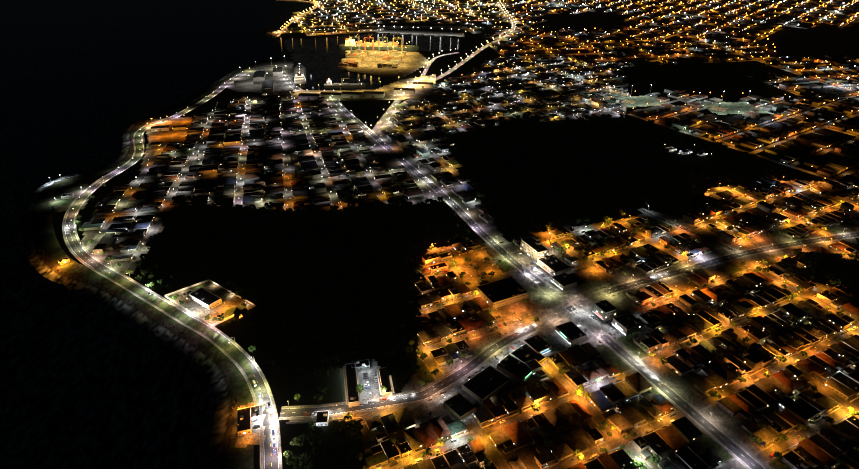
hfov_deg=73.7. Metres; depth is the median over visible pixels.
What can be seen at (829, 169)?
blocks
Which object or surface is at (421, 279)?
park tree
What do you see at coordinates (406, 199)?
park tree
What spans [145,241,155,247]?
park tree
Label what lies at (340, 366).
park tree
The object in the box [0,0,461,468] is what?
sea
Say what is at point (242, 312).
park tree
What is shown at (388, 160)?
streets
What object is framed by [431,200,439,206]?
park tree
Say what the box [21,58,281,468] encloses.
shore strip
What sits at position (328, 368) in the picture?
park tree
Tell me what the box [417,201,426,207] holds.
park tree
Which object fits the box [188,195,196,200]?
park tree
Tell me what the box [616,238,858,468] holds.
secondary streets
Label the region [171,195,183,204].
park tree
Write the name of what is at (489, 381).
buildings
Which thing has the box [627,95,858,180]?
streets
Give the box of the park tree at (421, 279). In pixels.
[416,273,425,281]
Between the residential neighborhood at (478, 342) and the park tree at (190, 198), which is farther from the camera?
the park tree at (190, 198)
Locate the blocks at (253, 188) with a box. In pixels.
[81,56,631,261]
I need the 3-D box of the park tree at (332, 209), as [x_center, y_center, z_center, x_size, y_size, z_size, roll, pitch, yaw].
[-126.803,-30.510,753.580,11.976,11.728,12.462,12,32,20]
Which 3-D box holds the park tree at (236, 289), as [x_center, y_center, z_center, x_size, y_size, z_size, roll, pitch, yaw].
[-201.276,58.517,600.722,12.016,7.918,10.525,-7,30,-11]
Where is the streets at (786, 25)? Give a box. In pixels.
[483,0,858,44]
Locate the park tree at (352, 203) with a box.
[347,201,355,207]
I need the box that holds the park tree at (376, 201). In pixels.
[373,199,382,205]
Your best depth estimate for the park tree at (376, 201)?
765.39 m
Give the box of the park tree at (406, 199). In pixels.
[400,196,408,201]
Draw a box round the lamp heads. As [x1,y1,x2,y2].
[58,0,858,468]
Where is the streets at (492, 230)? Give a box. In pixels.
[377,58,627,241]
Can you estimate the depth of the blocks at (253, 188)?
995.64 m
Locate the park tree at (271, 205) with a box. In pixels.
[265,202,274,210]
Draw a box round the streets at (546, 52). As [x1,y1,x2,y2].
[490,40,858,99]
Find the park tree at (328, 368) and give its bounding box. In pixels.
[321,363,335,375]
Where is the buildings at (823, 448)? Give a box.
[362,175,858,468]
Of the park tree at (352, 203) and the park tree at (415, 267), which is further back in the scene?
the park tree at (352, 203)
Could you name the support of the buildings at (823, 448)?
on the ground at (287, 380)
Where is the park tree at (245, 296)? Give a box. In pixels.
[239,292,250,299]
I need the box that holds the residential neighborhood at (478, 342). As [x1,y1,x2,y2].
[289,243,746,468]
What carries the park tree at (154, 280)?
on the ground at (287, 380)
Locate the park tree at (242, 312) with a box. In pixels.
[234,308,247,318]
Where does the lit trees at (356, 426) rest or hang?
on the ground at (287, 380)
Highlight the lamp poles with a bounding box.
[48,26,858,461]
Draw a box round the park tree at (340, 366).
[336,362,343,370]
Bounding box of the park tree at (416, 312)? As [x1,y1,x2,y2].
[410,309,421,315]
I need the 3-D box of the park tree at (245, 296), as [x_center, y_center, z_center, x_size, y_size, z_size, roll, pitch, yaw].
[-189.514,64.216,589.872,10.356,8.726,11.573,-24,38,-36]
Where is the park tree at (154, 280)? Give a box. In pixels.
[149,277,157,283]
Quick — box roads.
[62,0,858,468]
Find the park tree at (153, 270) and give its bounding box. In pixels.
[147,267,157,275]
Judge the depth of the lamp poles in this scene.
681.88 m
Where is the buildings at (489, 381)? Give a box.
[57,125,706,435]
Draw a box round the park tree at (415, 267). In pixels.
[412,264,419,269]
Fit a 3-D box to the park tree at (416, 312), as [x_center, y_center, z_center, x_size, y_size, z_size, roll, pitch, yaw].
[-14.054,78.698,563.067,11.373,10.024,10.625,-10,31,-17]
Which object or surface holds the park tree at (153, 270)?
on the ground at (287, 380)
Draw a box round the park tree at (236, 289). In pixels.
[232,286,240,292]
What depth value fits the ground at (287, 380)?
834.73 m
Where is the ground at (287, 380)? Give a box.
[35,0,858,468]
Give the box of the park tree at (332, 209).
[328,206,337,212]
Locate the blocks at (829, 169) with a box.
[265,0,858,181]
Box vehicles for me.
[66,120,858,468]
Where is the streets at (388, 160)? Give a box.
[272,92,443,211]
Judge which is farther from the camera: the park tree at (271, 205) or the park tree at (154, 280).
the park tree at (271, 205)
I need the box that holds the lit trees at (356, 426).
[74,60,858,468]
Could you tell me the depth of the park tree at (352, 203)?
755.28 m
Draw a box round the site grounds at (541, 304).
[45,22,768,447]

